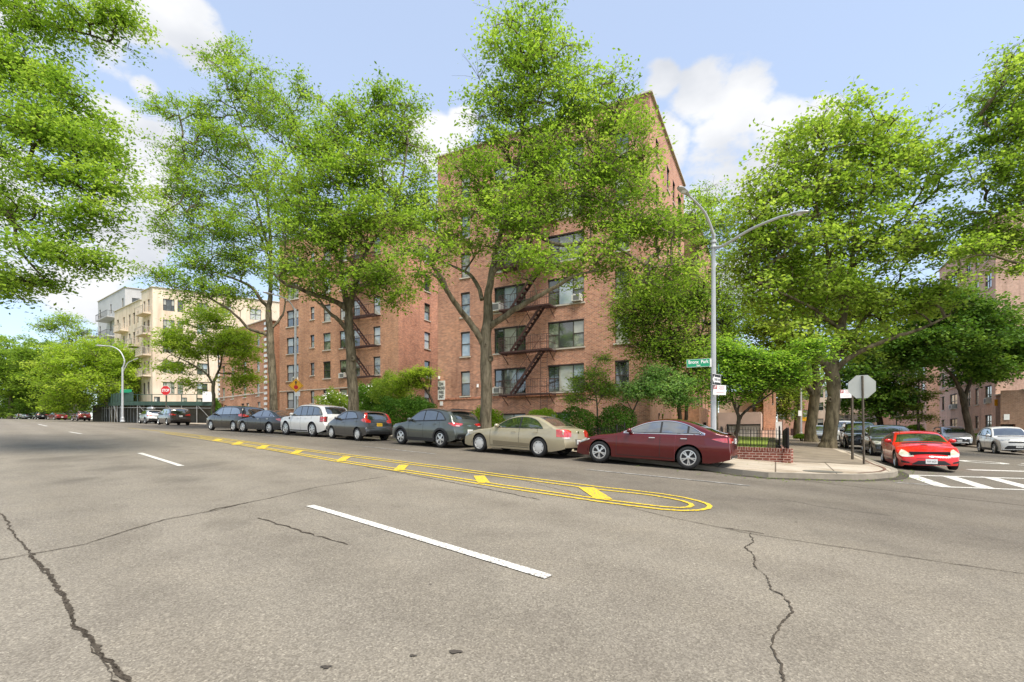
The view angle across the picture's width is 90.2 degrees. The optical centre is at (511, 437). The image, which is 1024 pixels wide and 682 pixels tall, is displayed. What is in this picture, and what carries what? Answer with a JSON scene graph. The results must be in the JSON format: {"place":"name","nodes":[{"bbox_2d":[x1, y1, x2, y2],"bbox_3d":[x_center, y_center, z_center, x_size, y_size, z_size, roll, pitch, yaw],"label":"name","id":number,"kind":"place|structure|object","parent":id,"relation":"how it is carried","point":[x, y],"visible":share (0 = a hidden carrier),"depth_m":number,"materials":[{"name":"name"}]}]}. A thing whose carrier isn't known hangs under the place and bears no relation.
{"place":"outdoors","nodes":[
{"label":"outdoors","id":0,"kind":"place"},
{"bbox_2d":[0,419,1023,681],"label":"road","id":1,"kind":"structure","parent":0,"point":[156,553],"depth_m":5.63,"materials":[{"name":"grey asphalt"}]},
{"bbox_2d":[47,412,67,419],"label":"parked car","id":2,"kind":"object","parent":1,"relation":"on","point":[58,416],"visible":0.88,"depth_m":97.09,"materials":[{"name":"red paint"}]},
{"bbox_2d":[71,411,90,420],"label":"parked car","id":3,"kind":"object","parent":1,"relation":"on","point":[85,417],"visible":0.9,"depth_m":84.90,"materials":[{"name":"red paint"}]},
{"bbox_2d":[0,0,170,314],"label":"oak tree","id":4,"kind":"object","parent":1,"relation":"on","point":[63,133],"visible":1,"depth_m":15.57,"materials":[{"name":"green plant"}]},
{"bbox_2d":[93,405,108,420],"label":"bin enclosure","id":5,"kind":"object","parent":1,"relation":"on","point":[97,415],"visible":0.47,"depth_m":79.96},
{"bbox_2d":[96,345,138,421],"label":"street lamp","id":6,"kind":"object","parent":1,"relation":"on","point":[122,393],"visible":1,"depth_m":63.92,"materials":[{"name":"grey metal"}]},
{"bbox_2d":[138,410,162,423],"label":"parked car","id":7,"kind":"object","parent":1,"relation":"on","point":[146,416],"visible":0.71,"depth_m":59.09,"materials":[{"name":"silver metal"}]},
{"bbox_2d":[157,408,190,424],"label":"parked car","id":8,"kind":"object","parent":1,"relation":"on","point":[168,416],"visible":1,"depth_m":51.01,"materials":[{"name":"brown paint"}]},
{"bbox_2d":[206,406,264,430],"bbox_3d":[-19.298,-1.361,35.690,5.114,1.746,2.320,2,1,34],"label":"parked car","id":9,"kind":"object","parent":1,"relation":"on","point":[227,417],"visible":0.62,"depth_m":34.50,"materials":[{"name":"black paint"}]},
{"bbox_2d":[237,410,295,432],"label":"parked car","id":10,"kind":"object","parent":1,"relation":"on","point":[268,421],"visible":0.76,"depth_m":32.03,"materials":[{"name":"paint"}]},
{"bbox_2d":[263,291,296,410],"bbox_3d":[-15.048,-4.874,33.193,0.404,8.779,2.433,0,0,37],"label":"street lamp","id":11,"kind":"object","parent":1,"relation":"on","point":[295,350],"visible":0.87,"depth_m":33.93,"materials":[{"name":"grey metal"}]},
{"bbox_2d":[288,379,303,391],"bbox_3d":[-14.306,-3.461,33.776,0.962,0.962,0.027,0,0,-9],"label":"stop ahead sign","id":12,"kind":"object","parent":11,"relation":"attached to","point":[295,385],"visible":1,"depth_m":33.77,"materials":[{"name":"yellow metal"}]},
{"bbox_2d":[281,404,346,435],"bbox_3d":[-11.469,-1.024,29.683,4.792,1.804,2.276,3,2,37],"label":"parked car","id":13,"kind":"object","parent":1,"relation":"on","point":[313,420],"visible":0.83,"depth_m":28.49,"materials":[{"name":"white paint"}]},
{"bbox_2d":[327,410,391,439],"bbox_3d":[-7.976,-0.680,26.456,4.100,1.516,2.043,3,2,42],"label":"parked car","id":14,"kind":"object","parent":1,"relation":"on","point":[358,424],"visible":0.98,"depth_m":25.36,"materials":[{"name":"grey paint"}]},
{"bbox_2d":[392,408,479,446],"bbox_3d":[-3.411,-0.494,22.693,4.443,1.657,2.149,3,2,40],"label":"parked car","id":15,"kind":"object","parent":1,"relation":"on","point":[441,427],"visible":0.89,"depth_m":21.54,"materials":[{"name":"grey paint"}]},
{"bbox_2d":[465,415,588,456],"bbox_3d":[0.456,-0.141,19.213,4.852,1.464,2.168,4,2,38],"label":"parked car","id":16,"kind":"object","parent":1,"relation":"on","point":[539,435],"visible":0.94,"depth_m":18.11,"materials":[{"name":"beige paint"}]},
{"bbox_2d":[577,419,737,468],"bbox_3d":[4.552,0.114,16.329,4.887,1.481,2.193,3,2,30],"label":"parked car","id":17,"kind":"object","parent":1,"relation":"on","point":[686,444],"visible":0.99,"depth_m":15.29,"materials":[{"name":"red paint"}]},
{"bbox_2d":[0,0,1023,421],"label":"sky","id":18,"kind":"structure","parent":0,"point":[713,67],"materials":[{"name":"blue"}]},
{"bbox_2d":[392,426,774,447],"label":"garden ground","id":19,"kind":"structure","parent":0,"point":[769,441],"depth_m":28.13,"materials":[{"name":"soil"}]},
{"bbox_2d":[365,369,415,408],"bbox_3d":[-8.886,-2.697,37.516,3.558,4.695,4.650,0,0,0],"label":"laurel bush","id":20,"kind":"object","parent":19,"relation":"on","point":[381,389],"visible":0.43,"depth_m":36.52,"materials":[{"name":"green plant"}]},
{"bbox_2d":[384,363,439,402],"bbox_3d":[-6.920,-2.695,35.502,4.325,4.961,3.257,0,0,0],"label":"redbud tree","id":21,"kind":"object","parent":19,"relation":"on","point":[414,381],"visible":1,"depth_m":35.19,"materials":[{"name":"green plant"}]},
{"bbox_2d":[558,349,625,434],"bbox_3d":[4.005,-1.985,24.826,4.208,4.885,2.972,0,0,0],"label":"sapling","id":22,"kind":"object","parent":19,"relation":"on","point":[596,386],"visible":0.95,"depth_m":24.73,"materials":[{"name":"green plant"}]},
{"bbox_2d":[278,430,897,479],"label":"sidewalk","id":23,"kind":"structure","parent":0,"point":[793,469],"depth_m":15.34,"materials":[{"name":"concrete"}]},
{"bbox_2d":[351,0,736,447],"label":"oak tree","id":24,"kind":"object","parent":23,"relation":"on","point":[600,166],"visible":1,"depth_m":20.97,"materials":[{"name":"green plant"}]},
{"bbox_2d":[456,441,897,474],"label":"kerb","id":25,"kind":"structure","parent":23,"relation":"on","point":[893,470],"depth_m":14.92,"materials":[{"name":"concrete"}]},
{"bbox_2d":[677,186,809,428],"bbox_3d":[7.355,-3.612,16.204,3.643,8.662,2.400,0,0,30],"label":"street lamp","id":26,"kind":"object","parent":23,"relation":"on","point":[684,191],"visible":0.94,"depth_m":17.52,"materials":[{"name":"grey metal"}]},
{"bbox_2d":[711,373,720,384],"bbox_3d":[6.949,-1.973,17.350,0.680,0.400,0.031,0,0,-44],"label":"one way sign","id":27,"kind":"object","parent":26,"relation":"attached to","point":[715,379],"visible":0.96,"depth_m":17.29,"materials":[{"name":"metal"}]},
{"bbox_2d":[713,385,725,394],"bbox_3d":[7.039,-1.620,17.299,0.450,0.343,0.031,0,0,-3],"label":"parking sign","id":28,"kind":"object","parent":26,"relation":"attached to","point":[719,389],"visible":1,"depth_m":17.29,"materials":[{"name":"metal"}]},
{"bbox_2d":[737,445,792,462],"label":"garden wall","id":29,"kind":"structure","parent":23,"relation":"on","point":[783,454],"depth_m":17.27,"materials":[{"name":"brick"}]},
{"bbox_2d":[592,426,788,448],"bbox_3d":[6.349,-0.072,19.653,7.916,0.978,0.071,0,0,44],"label":"iron fence","id":30,"kind":"object","parent":29,"relation":"on","point":[743,444],"visible":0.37,"depth_m":17.59,"materials":[{"name":"black metal"}]},
{"bbox_2d":[781,436,869,463],"bbox_3d":[23.815,0.298,42.991,2.528,1.185,58.876,0,0,27],"label":"strip","id":31,"kind":"object","parent":23,"relation":"on","point":[807,451],"visible":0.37,"depth_m":21.35,"materials":[{"name":"concrete"}]},
{"bbox_2d":[743,360,841,436],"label":"plane tree","id":32,"kind":"object","parent":31,"relation":"on","point":[783,404],"visible":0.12,"depth_m":54.26,"materials":[{"name":"green plant"}]},
{"bbox_2d":[721,245,920,441],"bbox_3d":[21.927,-6.797,36.712,13.205,14.796,9.406,0,0,0],"label":"plane tree","id":33,"kind":"object","parent":31,"relation":"on","point":[810,433],"visible":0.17,"depth_m":36.18,"materials":[{"name":"green plant"}]},
{"bbox_2d":[695,75,992,447],"bbox_3d":[17.825,-8.818,27.695,14.816,19.346,9.879,0,0,0],"label":"plane tree","id":34,"kind":"object","parent":31,"relation":"on","point":[847,165],"visible":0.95,"depth_m":26.47,"materials":[{"name":"green plant"}]},
{"bbox_2d":[851,395,853,459],"bbox_3d":[12.742,-0.459,19.100,0.070,2.566,0.085,0,0,0],"label":"sign post","id":35,"kind":"object","parent":31,"relation":"on","point":[852,431],"visible":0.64,"depth_m":19.06,"materials":[{"name":"metal"}]},
{"bbox_2d":[848,375,875,463],"bbox_3d":[11.868,-0.612,17.293,0.779,3.021,0.102,0,0,25],"label":"stop sign","id":36,"kind":"object","parent":31,"relation":"on","point":[862,386],"visible":1,"depth_m":17.27,"materials":[{"name":"metal"}]},
{"bbox_2d":[738,436,768,447],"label":"garden lawn","id":37,"kind":"structure","parent":0,"point":[765,440],"depth_m":27.17,"materials":[{"name":"green plant"}]},
{"bbox_2d":[606,361,705,426],"bbox_3d":[6.760,-1.560,24.038,4.878,4.181,3.048,0,0,0],"label":"dogwood tree","id":38,"kind":"object","parent":37,"relation":"on","point":[638,390],"visible":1,"depth_m":23.69,"materials":[{"name":"green plant"}]},
{"bbox_2d":[585,251,764,419],"bbox_3d":[8.418,-4.545,26.114,9.123,10.226,5.278,0,0,-21],"label":"honey locust","id":39,"kind":"object","parent":37,"relation":"on","point":[652,345],"visible":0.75,"depth_m":25.54,"materials":[{"name":"green plant"}]},
{"bbox_2d":[630,423,779,447],"bbox_3d":[8.671,-0.128,23.064,6.535,1.170,0.064,0,0,7],"label":"iron fence","id":40,"kind":"object","parent":37,"relation":"on","point":[742,429],"visible":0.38,"depth_m":22.76,"materials":[{"name":"black metal"}]},
{"bbox_2d":[693,332,851,445],"bbox_3d":[10.867,-1.840,21.447,6.218,5.293,3.336,0,0,0],"label":"dogwood tree","id":41,"kind":"object","parent":37,"relation":"on","point":[738,363],"visible":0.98,"depth_m":20.98,"materials":[{"name":"green plant"}]},
{"bbox_2d":[793,438,1023,504],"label":"side street","id":42,"kind":"structure","parent":0,"point":[1006,494],"depth_m":15.11,"materials":[{"name":"grey asphalt"}]},
{"bbox_2d":[839,421,873,448],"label":"parked car","id":43,"kind":"object","parent":42,"relation":"on","point":[845,436],"visible":0.57,"depth_m":30.87,"materials":[{"name":"black paint"}]},
{"bbox_2d":[861,425,909,455],"bbox_3d":[18.640,0.098,25.277,2.193,1.481,4.870,0,2,28],"label":"parked car","id":44,"kind":"object","parent":42,"relation":"on","point":[875,435],"visible":0.52,"depth_m":24.85,"materials":[{"name":"grey paint"}]},
{"bbox_2d":[881,428,959,469],"bbox_3d":[14.818,0.341,18.674,2.057,1.421,4.367,0,2,28],"label":"parked car","id":45,"kind":"object","parent":42,"relation":"on","point":[900,449],"visible":1,"depth_m":17.66,"materials":[{"name":"red paint"}]},
{"bbox_2d":[932,426,972,444],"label":"parked car","id":46,"kind":"object","parent":42,"relation":"on","point":[959,434],"visible":0.73,"depth_m":43.67,"materials":[{"name":"silver metal"}]},
{"bbox_2d":[976,426,1023,453],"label":"parked car","id":47,"kind":"object","parent":42,"relation":"on","point":[997,440],"visible":1,"depth_m":30.68,"materials":[{"name":"white paint"}]},
{"bbox_2d":[952,444,1023,452],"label":"sidewalk","id":48,"kind":"structure","parent":0,"point":[964,445],"depth_m":42.50,"materials":[{"name":"concrete"}]},
{"bbox_2d":[920,35,1023,291],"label":"plane tree","id":49,"kind":"object","parent":48,"relation":"on","point":[1003,239],"visible":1,"depth_m":23.80,"materials":[{"name":"green plant"}]},
{"bbox_3d":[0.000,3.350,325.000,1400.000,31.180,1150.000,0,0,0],"label":"ground","id":50,"kind":"structure","parent":0,"visible":0},
{"bbox_2d":[0,324,26,417],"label":"park tree","id":51,"kind":"object","parent":50,"relation":"on","point":[2,360],"visible":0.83,"depth_m":100.87,"materials":[{"name":"green plant"}]},
{"bbox_2d":[0,358,40,418],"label":"park tree","id":52,"kind":"object","parent":50,"relation":"on","point":[3,400],"visible":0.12,"depth_m":118.89,"materials":[{"name":"green plant"}]},
{"bbox_2d":[0,333,44,418],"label":"park tree","id":53,"kind":"object","parent":50,"relation":"on","point":[5,344],"visible":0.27,"depth_m":117.34,"materials":[{"name":"green plant"}]},
{"bbox_2d":[0,334,81,419],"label":"park tree","id":54,"kind":"object","parent":50,"relation":"on","point":[19,356],"visible":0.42,"depth_m":102.99,"materials":[{"name":"green plant"}]},
{"bbox_2d":[22,309,97,419],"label":"tall tree","id":55,"kind":"object","parent":50,"relation":"on","point":[61,319],"visible":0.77,"depth_m":119.33,"materials":[{"name":"green plant"}]},
{"bbox_2d":[6,333,148,421],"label":"street tree","id":56,"kind":"object","parent":50,"relation":"on","point":[92,366],"visible":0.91,"depth_m":73.90,"materials":[{"name":"green plant"}]},
{"bbox_2d":[81,287,143,391],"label":"grey building","id":57,"kind":"structure","parent":50,"relation":"on","point":[108,305],"depth_m":93.76,"materials":[{"name":"grey paint"}]},
{"bbox_2d":[113,299,140,420],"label":"stucco building","id":58,"kind":"structure","parent":50,"relation":"on","point":[127,321],"depth_m":80.16,"materials":[{"name":"beige paint"}]},
{"bbox_2d":[97,392,211,422],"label":"sidewalk shed","id":59,"kind":"structure","parent":50,"relation":"on","point":[200,412],"depth_m":66.77,"materials":[{"name":"green wood"}]},
{"bbox_2d":[133,297,268,414],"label":"street tree","id":60,"kind":"object","parent":50,"relation":"on","point":[231,340],"visible":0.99,"depth_m":45.30,"materials":[{"name":"green plant"}]},
{"bbox_2d":[135,286,278,401],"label":"stucco building","id":61,"kind":"structure","parent":50,"relation":"on","point":[154,307],"depth_m":74.48,"materials":[{"name":"beige paint"}]},
{"bbox_2d":[163,299,173,310],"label":"window","id":62,"kind":"structure","parent":61,"relation":"in","point":[168,305],"depth_m":74.08,"materials":[{"name":"grey glass"}]},
{"bbox_2d":[116,30,328,409],"bbox_3d":[-20.429,-15.374,37.643,14.116,29.900,8.966,0,0,0],"label":"oak tree","id":63,"kind":"object","parent":50,"relation":"on","point":[229,231],"visible":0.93,"depth_m":36.78,"materials":[{"name":"green plant"}]},
{"bbox_2d":[218,319,278,409],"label":"brick house","id":64,"kind":"structure","parent":50,"relation":"on","point":[259,398],"depth_m":58.77,"materials":[{"name":"brick"}]},
{"bbox_2d":[313,385,347,410],"bbox_3d":[-14.084,-2.410,41.018,3.977,3.705,3.985,0,0,0],"label":"rhododendron","id":65,"kind":"object","parent":50,"relation":"on","point":[337,398],"visible":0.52,"depth_m":40.00,"materials":[{"name":"green plant"}]},
{"bbox_2d":[227,61,460,437],"bbox_3d":[-8.762,-9.913,27.526,12.637,20.032,8.519,0,0,0],"label":"oak tree","id":66,"kind":"object","parent":50,"relation":"on","point":[341,165],"visible":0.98,"depth_m":26.93,"materials":[{"name":"green plant"}]},
{"bbox_2d":[279,212,437,417],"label":"apartment building","id":67,"kind":"structure","parent":50,"relation":"on","point":[392,341],"depth_m":48.99,"materials":[{"name":"orange brick"}]},
{"bbox_2d":[286,392,297,408],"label":"window","id":68,"kind":"structure","parent":67,"relation":"in","point":[290,395],"depth_m":51.91,"materials":[{"name":"grey glass"}]},
{"bbox_2d":[286,364,298,381],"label":"window","id":69,"kind":"structure","parent":67,"relation":"in","point":[290,368],"depth_m":51.93,"materials":[{"name":"grey glass"}]},
{"bbox_2d":[286,337,298,354],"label":"window","id":70,"kind":"structure","parent":67,"relation":"in","point":[290,341],"depth_m":51.90,"materials":[{"name":"clear glass"}]},
{"bbox_2d":[286,309,298,327],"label":"window","id":71,"kind":"structure","parent":67,"relation":"in","point":[290,314],"depth_m":51.91,"materials":[{"name":"glass"}]},
{"bbox_2d":[322,361,330,379],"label":"window","id":72,"kind":"structure","parent":67,"relation":"in","point":[327,363],"depth_m":49.58,"materials":[{"name":"glass"}]},
{"bbox_2d":[322,333,330,350],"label":"window","id":73,"kind":"structure","parent":67,"relation":"in","point":[326,335],"depth_m":49.58,"materials":[{"name":"glass"}]},
{"bbox_2d":[373,356,380,375],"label":"window","id":74,"kind":"structure","parent":67,"relation":"in","point":[376,359],"depth_m":46.66,"materials":[{"name":"glass"}]},
{"bbox_2d":[373,326,380,344],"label":"window","id":75,"kind":"structure","parent":67,"relation":"in","point":[377,328],"depth_m":46.66,"materials":[{"name":"clear glass"}]},
{"bbox_2d":[358,378,380,411],"bbox_3d":[-10.809,-2.500,39.098,2.839,4.131,4.199,0,0,-21],"label":"rhododendron","id":76,"kind":"object","parent":50,"relation":"on","point":[364,399],"visible":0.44,"depth_m":37.90,"materials":[{"name":"green plant"}]},
{"bbox_2d":[365,394,428,425],"bbox_3d":[-6.795,-1.403,30.926,3.709,2.713,3.663,0,0,44],"label":"yew bush","id":77,"kind":"object","parent":50,"relation":"on","point":[392,412],"visible":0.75,"depth_m":30.34,"materials":[{"name":"green plant"}]},
{"bbox_2d":[471,405,505,426],"bbox_3d":[-1.298,-0.732,26.522,2.253,1.960,2.100,0,0,0],"label":"bush","id":78,"kind":"object","parent":50,"relation":"on","point":[495,417],"visible":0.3,"depth_m":26.29,"materials":[{"name":"green plant"}]},
{"bbox_2d":[528,407,556,417],"bbox_3d":[1.484,-0.615,25.973,1.896,1.892,1.716,0,0,0],"label":"bush","id":79,"kind":"object","parent":50,"relation":"on","point":[541,411],"visible":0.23,"depth_m":25.71,"materials":[{"name":"green plant"}]},
{"bbox_2d":[436,90,710,432],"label":"apartment building","id":80,"kind":"structure","parent":50,"relation":"on","point":[543,347],"depth_m":33.11,"materials":[{"name":"red brick"}]},
{"bbox_2d":[438,381,444,399],"bbox_3d":[-5.046,-3.400,36.537,0.635,1.360,0.055,0,0,27],"label":"address sign","id":81,"kind":"object","parent":80,"relation":"attached to","point":[441,390],"visible":1,"depth_m":36.51,"materials":[{"name":"white metal"}]},
{"bbox_2d":[459,252,469,279],"bbox_3d":[-3.274,-12.023,35.659,0.852,1.815,0.553,0,0,0],"label":"window","id":82,"kind":"structure","parent":80,"relation":"in","point":[467,260],"depth_m":35.78,"materials":[{"name":"glass"}]},
{"bbox_2d":[459,371,470,396],"bbox_3d":[-3.274,-3.742,35.659,0.852,1.815,0.553,0,0,0],"label":"window","id":83,"kind":"structure","parent":80,"relation":"in","point":[465,375],"depth_m":35.75,"materials":[{"name":"grey glass"}]},
{"bbox_2d":[459,331,470,357],"bbox_3d":[-3.274,-6.502,35.659,0.852,1.815,0.553,0,0,0],"label":"window","id":84,"kind":"structure","parent":80,"relation":"in","point":[465,336],"depth_m":35.75,"materials":[{"name":"glass"}]},
{"bbox_2d":[459,292,470,318],"bbox_3d":[-3.274,-9.263,35.659,0.852,1.815,0.553,0,0,0],"label":"window","id":85,"kind":"structure","parent":80,"relation":"in","point":[465,297],"depth_m":35.74,"materials":[{"name":"glass"}]},
{"bbox_2d":[493,367,525,395],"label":"window","id":86,"kind":"structure","parent":80,"relation":"in","point":[506,373],"depth_m":34.17,"materials":[{"name":"grey glass"}]},
{"bbox_2d":[493,325,525,354],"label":"window","id":87,"kind":"structure","parent":80,"relation":"in","point":[501,333],"depth_m":34.25,"materials":[{"name":"glass"}]},
{"bbox_2d":[493,283,525,314],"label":"window","id":88,"kind":"structure","parent":80,"relation":"in","point":[504,290],"depth_m":34.22,"materials":[{"name":"glass"}]},
{"bbox_2d":[548,363,583,392],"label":"window","id":89,"kind":"structure","parent":80,"relation":"in","point":[558,372],"depth_m":32.43,"materials":[{"name":"white glass"}]},
{"bbox_2d":[548,230,583,261],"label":"window","id":90,"kind":"structure","parent":80,"relation":"in","point":[562,237],"depth_m":32.34,"materials":[{"name":"grey glass"}]},
{"bbox_2d":[548,318,584,349],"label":"window","id":91,"kind":"structure","parent":80,"relation":"in","point":[569,334],"depth_m":32.28,"materials":[{"name":"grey glass"}]},
{"bbox_2d":[548,275,584,306],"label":"window","id":92,"kind":"structure","parent":80,"relation":"in","point":[564,299],"depth_m":32.40,"materials":[{"name":"grey glass"}]},
{"bbox_2d":[615,360,628,387],"bbox_3d":[6.613,-3.790,30.617,0.829,1.720,0.492,0,0,2],"label":"window","id":93,"kind":"structure","parent":80,"relation":"in","point":[622,375],"depth_m":30.66,"materials":[{"name":"grey glass"}]},
{"bbox_2d":[556,406,599,436],"bbox_3d":[3.132,-0.577,24.483,2.325,2.043,2.075,0,0,0],"label":"bush","id":94,"kind":"object","parent":50,"relation":"on","point":[578,413],"visible":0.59,"depth_m":24.02,"materials":[{"name":"green plant"}]},
{"bbox_2d":[596,403,636,434],"bbox_3d":[4.901,-0.573,23.964,2.016,2.180,1.833,0,0,0],"label":"bush","id":95,"kind":"object","parent":50,"relation":"on","point":[607,417],"visible":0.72,"depth_m":23.63,"materials":[{"name":"green plant"}]},
{"bbox_2d":[684,174,758,429],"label":"honey locust","id":96,"kind":"object","parent":50,"relation":"on","point":[705,241],"visible":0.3,"depth_m":45.55,"materials":[{"name":"green plant"}]},
{"bbox_2d":[718,412,762,436],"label":"garage building","id":97,"kind":"structure","parent":50,"relation":"on","point":[754,419],"depth_m":46.06,"materials":[{"name":"beige paint"}]},
{"bbox_2d":[729,425,759,436],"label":"garage door","id":98,"kind":"structure","parent":97,"relation":"in","point":[753,428],"depth_m":45.92,"materials":[{"name":"beige"}]},
{"bbox_2d":[719,392,762,425],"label":"house","id":99,"kind":"structure","parent":50,"relation":"on","point":[742,408],"depth_m":57.96,"materials":[{"name":"brick"}]},
{"bbox_2d":[762,390,782,437],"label":"stair tower","id":100,"kind":"structure","parent":50,"relation":"on","point":[769,415],"depth_m":49.68,"materials":[{"name":"orange brick"}]},
{"bbox_2d":[778,386,811,435],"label":"end house","id":101,"kind":"structure","parent":50,"relation":"on","point":[787,425],"depth_m":83.04,"materials":[{"name":"brick"}]},
{"bbox_2d":[817,386,826,424],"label":"end house","id":102,"kind":"structure","parent":50,"relation":"on","point":[821,416],"depth_m":95.48,"materials":[{"name":"paint"}]},
{"bbox_2d":[839,402,876,424],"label":"row house","id":103,"kind":"structure","parent":50,"relation":"on","point":[843,417],"depth_m":102.49,"materials":[{"name":"brick"}]},
{"bbox_2d":[821,334,946,425],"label":"maple tree","id":104,"kind":"object","parent":50,"relation":"on","point":[887,396],"visible":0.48,"depth_m":58.34,"materials":[{"name":"green plant"}]},
{"bbox_2d":[882,324,938,430],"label":"apartment building","id":105,"kind":"structure","parent":50,"relation":"on","point":[928,426],"depth_m":69.95,"materials":[{"name":"brown brick"}]},
{"bbox_2d":[889,369,945,430],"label":"pine tree","id":106,"kind":"object","parent":50,"relation":"on","point":[917,407],"visible":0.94,"depth_m":56.86,"materials":[{"name":"green plant"}]},
{"bbox_2d":[866,277,1023,445],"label":"maple tree","id":107,"kind":"object","parent":50,"relation":"on","point":[983,343],"visible":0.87,"depth_m":41.72,"materials":[{"name":"green plant"}]},
{"bbox_2d":[938,209,1023,433],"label":"apartment building","id":108,"kind":"structure","parent":50,"relation":"on","point":[982,415],"depth_m":51.11,"materials":[{"name":"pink brick"}]},
{"bbox_2d":[994,389,1023,429],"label":"brick annex","id":109,"kind":"object","parent":50,"relation":"on","point":[1011,402],"visible":0.66,"depth_m":42.95,"materials":[{"name":"brown brick"}]},
{"bbox_3d":[6.744,-2.552,17.350,0.070,0.280,0.050,0,0,0],"label":"sign bracket","id":110,"kind":"object","parent":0,"visible":0},
{"bbox_2d":[686,358,709,367],"bbox_3d":[6.318,-2.536,17.301,0.792,0.310,0.028,0,0,6],"label":"street name sign","id":111,"kind":"object","parent":110,"relation":"attached to","point":[705,362],"visible":1,"depth_m":17.29,"materials":[{"name":"metal"}]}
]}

